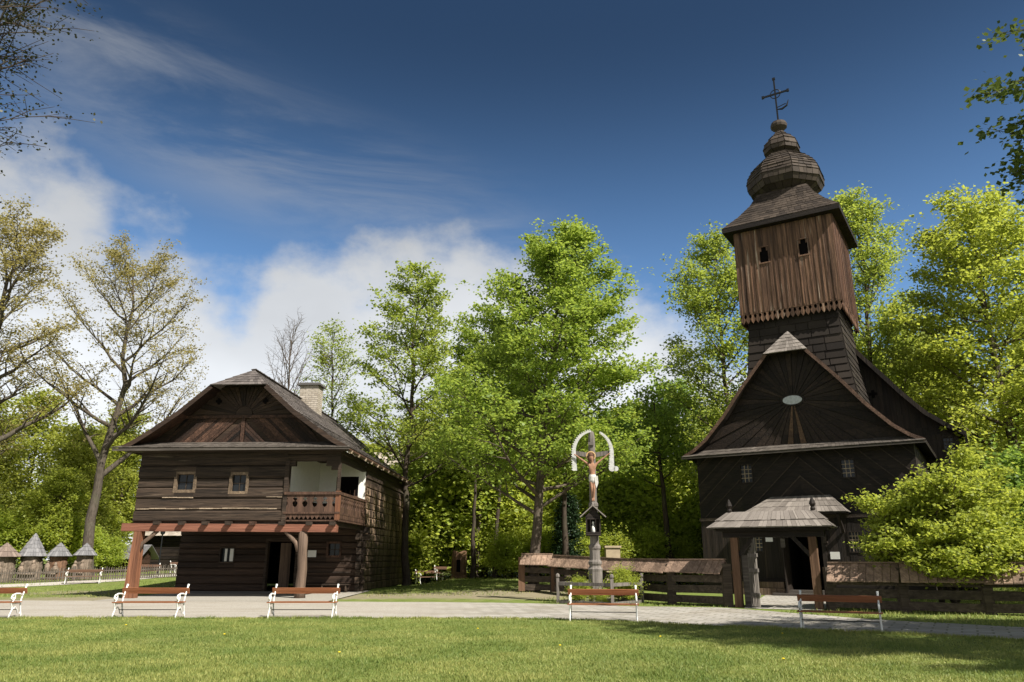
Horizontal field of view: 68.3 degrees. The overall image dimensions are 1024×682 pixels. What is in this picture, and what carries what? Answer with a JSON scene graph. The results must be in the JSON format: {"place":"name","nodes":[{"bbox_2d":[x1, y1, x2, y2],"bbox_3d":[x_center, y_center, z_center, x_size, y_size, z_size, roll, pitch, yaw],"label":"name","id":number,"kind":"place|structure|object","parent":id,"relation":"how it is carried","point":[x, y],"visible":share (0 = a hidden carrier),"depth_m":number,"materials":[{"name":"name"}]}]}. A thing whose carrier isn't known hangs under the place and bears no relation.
{"place":"outdoors","nodes":[
{"label":"outdoors","id":0,"kind":"place"},
{"bbox_2d":[0,574,176,586],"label":"side path","id":1,"kind":"structure","parent":0,"point":[56,583],"depth_m":45.33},
{"bbox_2d":[144,531,180,569],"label":"log barn","id":2,"kind":"structure","parent":0,"point":[171,541],"depth_m":65.24,"materials":[{"name":"brown wood"}]},
{"bbox_2d":[93,590,370,600],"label":"terrace","id":3,"kind":"structure","parent":0,"point":[234,597],"depth_m":32.80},
{"bbox_2d":[0,560,1023,681],"bbox_3d":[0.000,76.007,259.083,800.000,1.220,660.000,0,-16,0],"label":"ground","id":4,"kind":"structure","parent":0,"point":[503,596],"depth_m":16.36,"materials":[{"name":"plant"}]},
{"bbox_2d":[0,543,21,581],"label":"carved beehive","id":5,"kind":"object","parent":4,"relation":"on","point":[9,554],"visible":0.92,"depth_m":46.28,"materials":[{"name":"brown wood"}]},
{"bbox_2d":[0,397,43,517],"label":"woodland tree","id":6,"kind":"object","parent":4,"relation":"on","point":[12,485],"visible":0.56,"depth_m":58.05,"materials":[{"name":"green plant"}]},
{"bbox_2d":[0,475,47,570],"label":"shrub","id":7,"kind":"object","parent":4,"relation":"on","point":[20,503],"visible":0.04,"depth_m":61.84,"materials":[{"name":"green plant"}]},
{"bbox_2d":[0,497,48,568],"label":"shrub","id":8,"kind":"object","parent":4,"relation":"on","point":[8,520],"visible":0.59,"depth_m":53.02,"materials":[{"name":"green plant"}]},
{"bbox_2d":[15,533,46,579],"bbox_3d":[-30.303,13.599,47.700,1.755,2.854,1.682,4,-17,-15],"label":"carved beehive","id":9,"kind":"object","parent":4,"relation":"on","point":[32,553],"visible":0.91,"depth_m":47.27,"materials":[{"name":"brown wood"}]},
{"bbox_2d":[0,378,85,544],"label":"woodland tree","id":10,"kind":"object","parent":4,"relation":"on","point":[44,429],"visible":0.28,"depth_m":69.02,"materials":[{"name":"green plant"}]},
{"bbox_2d":[0,0,102,202],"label":"oak","id":11,"kind":"object","parent":4,"relation":"on","point":[14,9],"visible":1,"depth_m":14.68,"materials":[{"name":"green plant"}]},
{"bbox_2d":[0,460,104,551],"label":"woodland tree","id":12,"kind":"object","parent":4,"relation":"on","point":[64,477],"visible":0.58,"depth_m":55.76,"materials":[{"name":"green plant"}]},
{"bbox_2d":[3,496,110,569],"bbox_3d":[-32.316,14.340,54.437,6.298,6.021,5.811,3,-16,-10],"label":"shrub","id":13,"kind":"object","parent":4,"relation":"on","point":[53,535],"visible":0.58,"depth_m":53.39,"materials":[{"name":"green plant"}]},
{"bbox_2d":[43,543,71,579],"bbox_3d":[-28.898,14.000,48.105,1.550,2.255,1.483,-3,-16,9],"label":"carved beehive","id":14,"kind":"object","parent":4,"relation":"on","point":[59,554],"visible":0.88,"depth_m":47.71,"materials":[{"name":"brown wood"}]},
{"bbox_2d":[0,193,123,463],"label":"oak tree","id":15,"kind":"object","parent":4,"relation":"on","point":[27,255],"visible":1,"depth_m":49.48,"materials":[{"name":"green plant"}]},
{"bbox_2d":[11,416,131,529],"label":"woodland tree","id":16,"kind":"object","parent":4,"relation":"on","point":[78,460],"visible":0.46,"depth_m":60.59,"materials":[{"name":"green plant"}]},
{"bbox_2d":[32,451,117,530],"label":"woodland tree","id":17,"kind":"object","parent":4,"relation":"on","point":[105,489],"visible":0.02,"depth_m":65.08,"materials":[{"name":"green plant"}]},
{"bbox_2d":[64,568,103,583],"bbox_3d":[-25.411,13.930,44.823,1.960,0.926,0.734,6,-17,-19],"label":"park bench","id":18,"kind":"object","parent":4,"relation":"on","point":[87,570],"visible":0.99,"depth_m":44.97,"materials":[{"name":"wood"}]},
{"bbox_2d":[71,543,97,578],"bbox_3d":[-27.498,14.139,48.587,1.453,2.205,1.388,-3,-16,9],"label":"carved beehive","id":19,"kind":"object","parent":4,"relation":"on","point":[85,554],"visible":0.87,"depth_m":48.23,"materials":[{"name":"brown wood"}]},
{"bbox_2d":[52,510,120,568],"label":"shrub","id":20,"kind":"object","parent":4,"relation":"on","point":[98,540],"visible":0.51,"depth_m":54.45,"materials":[{"name":"green plant"}]},
{"bbox_2d":[0,564,176,583],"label":"picket fence","id":21,"kind":"object","parent":4,"relation":"on","point":[74,574],"visible":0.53,"depth_m":46.53,"materials":[{"name":"wood"}]},
{"bbox_2d":[71,496,134,566],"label":"shrub","id":22,"kind":"object","parent":4,"relation":"on","point":[115,521],"visible":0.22,"depth_m":63.07,"materials":[{"name":"green plant"}]},
{"bbox_2d":[0,230,210,575],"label":"oak tree","id":23,"kind":"object","parent":4,"relation":"on","point":[128,271],"visible":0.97,"depth_m":54.08,"materials":[{"name":"green plant"}]},
{"bbox_2d":[94,529,133,572],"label":"shrub","id":24,"kind":"object","parent":4,"relation":"on","point":[120,552],"visible":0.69,"depth_m":56.44,"materials":[{"name":"green plant"}]},
{"bbox_2d":[94,426,140,567],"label":"woodland tree","id":25,"kind":"object","parent":4,"relation":"on","point":[132,496],"visible":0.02,"depth_m":78.66,"materials":[{"name":"green plant"}]},
{"bbox_2d":[82,392,153,544],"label":"woodland tree","id":26,"kind":"object","parent":4,"relation":"on","point":[128,483],"visible":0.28,"depth_m":70.02,"materials":[{"name":"green plant"}]},
{"bbox_2d":[98,545,158,571],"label":"wood store","id":27,"kind":"structure","parent":4,"relation":"on","point":[149,552],"depth_m":60.32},
{"bbox_2d":[111,369,413,597],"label":"timber house","id":28,"kind":"structure","parent":4,"relation":"on","point":[255,481],"depth_m":34.56,"materials":[{"name":"brown wood"}]},
{"bbox_2d":[172,472,197,492],"bbox_3d":[-14.542,6.291,33.680,1.020,0.940,0.170,-1,-16,3],"label":"window","id":29,"kind":"structure","parent":28,"relation":"in","point":[184,482],"depth_m":33.69,"materials":[{"name":"clear glass"}]},
{"bbox_2d":[218,547,235,562],"bbox_3d":[-14.100,10.608,37.448,0.800,0.780,0.180,-1,-16,3],"label":"window","id":30,"kind":"structure","parent":28,"relation":"in","point":[222,549],"depth_m":37.46,"materials":[{"name":"clear glass"}]},
{"bbox_2d":[228,472,249,493],"bbox_3d":[-12.105,6.313,33.541,0.880,0.960,0.170,-1,-16,3],"label":"window","id":31,"kind":"structure","parent":28,"relation":"in","point":[238,481],"depth_m":33.55,"materials":[{"name":"clear glass"}]},
{"bbox_2d":[278,543,291,587],"bbox_3d":[-11.264,11.192,37.450,0.540,2.280,0.046,9,-18,-28],"label":"door","id":32,"kind":"structure","parent":28,"relation":"in","point":[285,554],"depth_m":37.45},
{"bbox_2d":[326,541,341,556],"bbox_3d":[-8.757,10.278,37.241,0.760,0.760,0.200,-1,-16,3],"label":"window","id":33,"kind":"structure","parent":28,"relation":"in","point":[333,548],"depth_m":37.24,"materials":[{"name":"clear glass"}]},
{"bbox_2d":[336,477,358,506],"bbox_3d":[-8.264,8.070,38.228,1.350,2.550,0.800,-1,-16,3],"label":"dark doorway","id":34,"kind":"structure","parent":28,"relation":"in","point":[347,483],"depth_m":38.04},
{"bbox_2d":[264,307,317,393],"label":"bare tree","id":35,"kind":"object","parent":4,"relation":"on","point":[292,341],"visible":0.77,"depth_m":59.08,"materials":[{"name":"grey plant"}]},
{"bbox_2d":[292,312,374,452],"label":"sparse tree","id":36,"kind":"object","parent":4,"relation":"on","point":[322,359],"visible":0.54,"depth_m":54.34,"materials":[{"name":"green plant"}]},
{"bbox_2d":[330,258,485,585],"bbox_3d":[-6.456,4.938,48.502,9.756,20.780,10.380,7,-17,-22],"label":"lime tree","id":37,"kind":"object","parent":4,"relation":"on","point":[417,347],"visible":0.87,"depth_m":48.03,"materials":[{"name":"green plant"}]},
{"bbox_2d":[368,446,449,538],"bbox_3d":[-8.756,12.218,54.724,10.480,10.939,12.042,8,-18,-24],"label":"shrub","id":38,"kind":"object","parent":4,"relation":"on","point":[425,518],"visible":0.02,"depth_m":53.88,"materials":[{"name":"green plant"}]},
{"bbox_2d":[392,431,435,581],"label":"woodland tree","id":39,"kind":"object","parent":4,"relation":"on","point":[415,446],"visible":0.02,"depth_m":58.44,"materials":[{"name":"green plant"}]},
{"bbox_2d":[409,511,451,583],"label":"shrub","id":40,"kind":"object","parent":4,"relation":"on","point":[436,553],"visible":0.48,"depth_m":50.63,"materials":[{"name":"green plant"}]},
{"bbox_2d":[408,464,458,583],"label":"shrub","id":41,"kind":"object","parent":4,"relation":"on","point":[427,537],"visible":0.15,"depth_m":50.43,"materials":[{"name":"green plant"}]},
{"bbox_2d":[392,438,486,582],"bbox_3d":[-5.811,11.908,54.634,11.031,11.515,12.676,0,-16,-1],"label":"shrub","id":42,"kind":"object","parent":4,"relation":"on","point":[420,475],"visible":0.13,"depth_m":52.34,"materials":[{"name":"green plant"}]},
{"bbox_2d":[422,531,468,583],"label":"shrub","id":43,"kind":"object","parent":4,"relation":"on","point":[444,556],"visible":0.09,"depth_m":51.64,"materials":[{"name":"green plant"}]},
{"bbox_2d":[450,550,467,578],"bbox_3d":[-3.390,14.300,48.398,1.192,1.750,1.176,0,-16,0],"label":"hollow stump","id":44,"kind":"object","parent":4,"relation":"on","point":[458,567],"visible":0.98,"depth_m":48.08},
{"bbox_2d":[408,435,521,575],"bbox_3d":[-3.415,11.735,53.347,11.408,10.364,9.928,4,-17,-13],"label":"shrub","id":45,"kind":"object","parent":4,"relation":"on","point":[464,515],"visible":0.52,"depth_m":50.88,"materials":[{"name":"green plant"}]},
{"bbox_2d":[436,412,497,577],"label":"thin tree","id":46,"kind":"object","parent":4,"relation":"on","point":[473,565],"visible":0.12,"depth_m":49.08,"materials":[{"name":"green plant"}]},
{"bbox_2d":[421,300,537,577],"bbox_3d":[-1.701,6.504,52.030,9.369,18.985,9.273,0,-16,0],"label":"lime tree","id":47,"kind":"object","parent":4,"relation":"on","point":[472,335],"visible":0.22,"depth_m":52.68,"materials":[{"name":"green plant"}]},
{"bbox_2d":[454,518,506,577],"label":"shrub","id":48,"kind":"object","parent":4,"relation":"on","point":[481,546],"visible":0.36,"depth_m":50.18,"materials":[{"name":"green plant"}]},
{"bbox_2d":[416,331,553,577],"bbox_3d":[-1.231,7.779,54.095,12.004,17.689,10.309,0,-16,0],"label":"broadleaf tree","id":49,"kind":"object","parent":4,"relation":"on","point":[481,575],"visible":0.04,"depth_m":53.04,"materials":[{"name":"green plant"}]},
{"bbox_2d":[426,449,557,576],"bbox_3d":[-1.091,11.737,54.579,10.480,10.939,12.042,-2,-16,6],"label":"shrub","id":50,"kind":"object","parent":4,"relation":"on","point":[492,496],"visible":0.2,"depth_m":50.83,"materials":[{"name":"green plant"}]},
{"bbox_2d":[478,523,529,577],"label":"shrub","id":51,"kind":"object","parent":4,"relation":"on","point":[503,546],"visible":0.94,"depth_m":46.91,"materials":[{"name":"green plant"}]},
{"bbox_2d":[478,395,534,577],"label":"thin tree","id":52,"kind":"object","parent":4,"relation":"on","point":[494,572],"visible":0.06,"depth_m":49.96,"materials":[{"name":"green plant"}]},
{"bbox_2d":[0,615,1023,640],"bbox_3d":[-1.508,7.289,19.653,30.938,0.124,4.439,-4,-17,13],"label":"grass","id":53,"kind":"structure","parent":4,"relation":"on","point":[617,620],"depth_m":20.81,"materials":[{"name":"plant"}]},
{"bbox_2d":[491,518,550,577],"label":"shrub","id":54,"kind":"object","parent":4,"relation":"on","point":[525,533],"visible":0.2,"depth_m":48.50,"materials":[{"name":"green plant"}]},
{"bbox_2d":[479,470,580,575],"bbox_3d":[1.115,12.807,52.293,8.453,8.758,9.160,-3,-16,10],"label":"shrub","id":55,"kind":"object","parent":4,"relation":"on","point":[524,513],"visible":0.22,"depth_m":50.47,"materials":[{"name":"green plant"}]},
{"bbox_2d":[518,553,552,591],"bbox_3d":[1.175,10.749,35.121,1.844,1.715,1.000,-4,-17,13],"label":"roofed log fence","id":56,"kind":"object","parent":4,"relation":"on","point":[524,559],"visible":0.94,"depth_m":35.01,"materials":[{"name":"wood"}]},
{"bbox_2d":[525,520,558,567],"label":"shrub","id":57,"kind":"object","parent":4,"relation":"on","point":[545,535],"visible":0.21,"depth_m":46.96,"materials":[{"name":"green plant"}]},
{"bbox_2d":[408,215,678,591],"bbox_3d":[0.814,2.658,38.192,12.968,19.198,13.308,-11,-20,34],"label":"maple tree","id":58,"kind":"object","parent":4,"relation":"on","point":[560,268],"visible":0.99,"depth_m":36.36,"materials":[{"name":"green plant"}]},
{"bbox_2d":[510,411,611,576],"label":"thin tree","id":59,"kind":"object","parent":4,"relation":"on","point":[565,548],"visible":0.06,"depth_m":43.46,"materials":[{"name":"green plant"}]},
{"bbox_2d":[546,491,586,569],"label":"conifer","id":60,"kind":"object","parent":4,"relation":"on","point":[573,516],"visible":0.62,"depth_m":45.36,"materials":[{"name":"green plant"}]},
{"bbox_2d":[563,571,592,600],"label":"shrub","id":61,"kind":"object","parent":4,"relation":"on","point":[580,597],"visible":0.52,"depth_m":28.62,"materials":[{"name":"green plant"}]},
{"bbox_2d":[551,501,620,577],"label":"shrub","id":62,"kind":"object","parent":4,"relation":"on","point":[607,525],"visible":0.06,"depth_m":48.17,"materials":[{"name":"green plant"}]},
{"bbox_2d":[568,512,612,578],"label":"shrub","id":63,"kind":"object","parent":4,"relation":"on","point":[585,541],"visible":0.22,"depth_m":45.74,"materials":[{"name":"green plant"}]},
{"bbox_2d":[571,429,618,601],"bbox_3d":[3.305,6.756,29.594,1.869,6.674,0.942,-2,-16,6],"label":"wayside crucifix","id":64,"kind":"object","parent":4,"relation":"on","point":[593,528],"visible":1,"depth_m":29.71,"materials":[{"name":"white paint"}]},
{"bbox_2d":[533,462,662,534],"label":"tree","id":65,"kind":"object","parent":4,"relation":"on","point":[585,497],"visible":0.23,"depth_m":49.60,"materials":[{"name":"green plant"}]},
{"bbox_2d":[556,573,643,605],"bbox_3d":[3.410,9.480,28.982,2.684,1.100,2.548,-13,-21,38],"label":"cross enclosure","id":66,"kind":"object","parent":4,"relation":"on","point":[611,584],"visible":0.71,"depth_m":28.36,"materials":[{"name":"wood"}]},
{"bbox_2d":[567,423,644,509],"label":"woodland tree","id":67,"kind":"object","parent":4,"relation":"on","point":[617,447],"visible":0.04,"depth_m":56.97,"materials":[{"name":"green plant"}]},
{"bbox_2d":[603,546,620,580],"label":"information board","id":68,"kind":"structure","parent":4,"relation":"on","point":[612,551],"depth_m":42.96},
{"bbox_2d":[585,522,645,573],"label":"shrub","id":69,"kind":"object","parent":4,"relation":"on","point":[616,540],"visible":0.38,"depth_m":44.51,"materials":[{"name":"green plant"}]},
{"bbox_2d":[590,399,643,466],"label":"woodland tree","id":70,"kind":"object","parent":4,"relation":"on","point":[616,422],"visible":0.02,"depth_m":63.70,"materials":[{"name":"green plant"}]},
{"bbox_2d":[601,561,649,601],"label":"shrub","id":71,"kind":"object","parent":4,"relation":"on","point":[621,575],"visible":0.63,"depth_m":28.78,"materials":[{"name":"green plant"}]},
{"bbox_2d":[575,447,698,581],"bbox_3d":[8.007,11.960,52.009,9.376,9.788,10.774,7,-18,-24],"label":"shrub","id":72,"kind":"object","parent":4,"relation":"on","point":[652,503],"visible":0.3,"depth_m":49.67,"materials":[{"name":"green plant"}]},
{"bbox_2d":[604,507,673,582],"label":"shrub","id":73,"kind":"object","parent":4,"relation":"on","point":[632,526],"visible":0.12,"depth_m":47.23,"materials":[{"name":"green plant"}]},
{"bbox_2d":[547,555,733,606],"bbox_3d":[4.655,9.601,30.685,1.125,1.815,10.465,11,-19,-33],"label":"roofed log fence","id":74,"kind":"object","parent":4,"relation":"on","point":[670,568],"visible":0.83,"depth_m":28.41,"materials":[{"name":"wood"}]},
{"bbox_2d":[609,385,698,584],"bbox_3d":[8.968,8.763,46.321,6.056,12.260,5.736,-6,-17,20],"label":"thin tree","id":75,"kind":"object","parent":4,"relation":"on","point":[664,424],"visible":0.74,"depth_m":46.14,"materials":[{"name":"green plant"}]},
{"bbox_2d":[623,515,685,584],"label":"shrub","id":76,"kind":"object","parent":4,"relation":"on","point":[654,547],"visible":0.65,"depth_m":44.60,"materials":[{"name":"green plant"}]},
{"bbox_2d":[612,403,699,581],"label":"woodland tree","id":77,"kind":"object","parent":4,"relation":"on","point":[640,425],"visible":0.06,"depth_m":57.30,"materials":[{"name":"green plant"}]},
{"bbox_2d":[612,438,701,581],"bbox_3d":[10.185,11.996,52.996,11.408,10.364,9.928,-11,-20,34],"label":"shrub","id":78,"kind":"object","parent":4,"relation":"on","point":[682,482],"visible":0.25,"depth_m":51.25,"materials":[{"name":"green plant"}]},
{"bbox_2d":[631,501,701,584],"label":"shrub","id":79,"kind":"object","parent":4,"relation":"on","point":[679,525],"visible":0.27,"depth_m":47.73,"materials":[{"name":"green plant"}]},
{"bbox_2d":[614,373,724,573],"bbox_3d":[13.456,10.763,61.541,12.870,16.936,13.248,4,-17,-12],"label":"woodland tree","id":80,"kind":"object","parent":4,"relation":"on","point":[657,384],"visible":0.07,"depth_m":61.74,"materials":[{"name":"green plant"}]},
{"bbox_2d":[659,528,704,584],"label":"shrub","id":81,"kind":"object","parent":4,"relation":"on","point":[686,546],"visible":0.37,"depth_m":45.24,"materials":[{"name":"green plant"}]},
{"bbox_2d":[673,489,702,557],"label":"shrub","id":82,"kind":"object","parent":4,"relation":"on","point":[697,513],"visible":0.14,"depth_m":48.76,"materials":[{"name":"green plant"}]},
{"bbox_2d":[640,219,748,485],"bbox_3d":[15.355,3.707,53.915,11.105,26.258,11.756,0,-16,0],"label":"ash tree","id":83,"kind":"object","parent":4,"relation":"on","point":[693,296],"visible":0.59,"depth_m":54.38,"materials":[{"name":"green plant"}]},
{"bbox_2d":[706,496,837,608],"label":"roofed gate","id":84,"kind":"structure","parent":4,"relation":"on","point":[812,524],"depth_m":26.17,"materials":[{"name":"brown wood"}]},
{"bbox_2d":[681,77,975,595],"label":"wooden church","id":85,"kind":"structure","parent":4,"relation":"on","point":[824,412],"depth_m":38.14,"materials":[{"name":"brown wood"}]},
{"bbox_2d":[739,464,753,483],"bbox_3d":[11.639,6.590,37.485,0.640,0.940,0.130,-10,-19,31],"label":"window","id":86,"kind":"structure","parent":85,"relation":"in","point":[746,471],"depth_m":37.52,"materials":[{"name":"clear glass"}]},
{"bbox_2d":[755,538,763,551],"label":"window","id":87,"kind":"structure","parent":85,"relation":"in","point":[759,541],"depth_m":36.40,"materials":[{"name":"clear glass"}]},
{"bbox_2d":[839,458,855,477],"bbox_3d":[15.608,5.920,35.097,0.640,0.900,0.130,-10,-19,31],"label":"window","id":88,"kind":"structure","parent":85,"relation":"in","point":[847,466],"depth_m":35.12,"materials":[{"name":"black glass"}]},
{"bbox_2d":[847,531,863,552],"bbox_3d":[15.562,9.093,34.209,0.600,0.950,0.130,-10,-19,31],"label":"window","id":89,"kind":"structure","parent":85,"relation":"in","point":[852,535],"depth_m":34.26,"materials":[{"name":"black glass"}]},
{"bbox_2d":[942,436,954,449],"bbox_3d":[22.647,5.317,39.200,0.520,0.680,0.130,-10,-19,31],"label":"window","id":90,"kind":"structure","parent":85,"relation":"in","point":[947,441],"depth_m":39.22,"materials":[{"name":"black glass"}]},
{"bbox_2d":[828,181,943,396],"bbox_3d":[25.447,2.184,53.064,9.009,28.720,8.869,0,-16,0],"label":"slender tree","id":91,"kind":"object","parent":4,"relation":"on","point":[875,272],"visible":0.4,"depth_m":53.77,"materials":[{"name":"green plant"}]},
{"bbox_2d":[822,562,1023,614],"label":"roofed log fence","id":92,"kind":"object","parent":4,"relation":"on","point":[900,578],"visible":0.75,"depth_m":23.72,"materials":[{"name":"wood"}]},
{"bbox_2d":[841,443,1023,602],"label":"bushy maple","id":93,"kind":"object","parent":4,"relation":"on","point":[949,523],"visible":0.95,"depth_m":24.03,"materials":[{"name":"green plant"}]},
{"bbox_2d":[881,308,996,456],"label":"woodland tree","id":94,"kind":"object","parent":4,"relation":"on","point":[901,334],"visible":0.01,"depth_m":63.49,"materials":[{"name":"green plant"}]},
{"bbox_2d":[862,181,1023,480],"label":"broad tree","id":95,"kind":"object","parent":4,"relation":"on","point":[975,267],"visible":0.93,"depth_m":43.53,"materials":[{"name":"green plant"}]},
{"bbox_2d":[881,331,1005,460],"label":"woodland tree","id":96,"kind":"object","parent":4,"relation":"on","point":[941,404],"visible":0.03,"depth_m":54.79,"materials":[{"name":"green plant"}]},
{"bbox_2d":[958,17,1023,211],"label":"tree","id":97,"kind":"object","parent":4,"relation":"on","point":[1017,171],"visible":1,"depth_m":15.20,"materials":[{"name":"green plant"}]},
{"bbox_2d":[965,325,1023,467],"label":"woodland tree","id":98,"kind":"object","parent":4,"relation":"on","point":[994,411],"visible":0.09,"depth_m":50.89,"materials":[{"name":"green plant"}]},
{"bbox_2d":[972,415,1023,591],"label":"bushy maple","id":99,"kind":"object","parent":4,"relation":"on","point":[1015,480],"visible":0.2,"depth_m":28.81,"materials":[{"name":"green plant"}]},
{"bbox_2d":[0,600,1023,638],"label":"path","id":100,"kind":"structure","parent":0,"point":[716,616],"depth_m":23.68,"materials":[{"name":"gravel"}]},
{"bbox_2d":[0,584,28,617],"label":"park bench","id":101,"kind":"object","parent":100,"relation":"on","point":[16,591],"visible":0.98,"depth_m":21.93,"materials":[{"name":"white metal"}]},
{"bbox_2d":[111,584,189,617],"bbox_3d":[-10.399,7.488,21.757,1.960,0.926,0.734,0,-16,1],"label":"park bench","id":102,"kind":"object","parent":100,"relation":"on","point":[178,591],"visible":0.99,"depth_m":21.99,"materials":[{"name":"wood"}]},
{"bbox_2d":[267,584,339,617],"bbox_3d":[-6.000,7.488,21.757,1.960,0.926,0.734,0,-16,-1],"label":"park bench","id":103,"kind":"object","parent":100,"relation":"on","point":[333,591],"visible":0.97,"depth_m":22.02,"materials":[{"name":"wood"}]},
{"bbox_2d":[567,585,638,620],"bbox_3d":[2.504,7.196,20.748,1.960,0.926,0.734,-2,-16,8],"label":"park bench","id":104,"kind":"object","parent":100,"relation":"on","point":[635,591],"visible":0.99,"depth_m":20.95,"materials":[{"name":"wood"}]},
{"bbox_2d":[797,590,882,630],"bbox_3d":[7.763,6.392,17.906,1.882,0.889,0.704,-7,-18,24],"label":"park bench","id":105,"kind":"object","parent":100,"relation":"on","point":[843,598],"visible":0.98,"depth_m":18.01,"materials":[{"name":"brown wood"},{"name":"white iron"}]},
{"bbox_2d":[0,572,1023,626],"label":"grass","id":106,"kind":"structure","parent":0,"point":[1010,623],"depth_m":30.24,"materials":[{"name":"plant"}]},
{"bbox_2d":[0,0,1023,559],"label":"sky","id":107,"kind":"structure","parent":0,"point":[294,152],"materials":[{"name":"blue"}]},
{"bbox_2d":[745,595,825,609],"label":"church path","id":108,"kind":"structure","parent":0,"point":[777,602],"depth_m":28.42,"materials":[{"name":"stone"}]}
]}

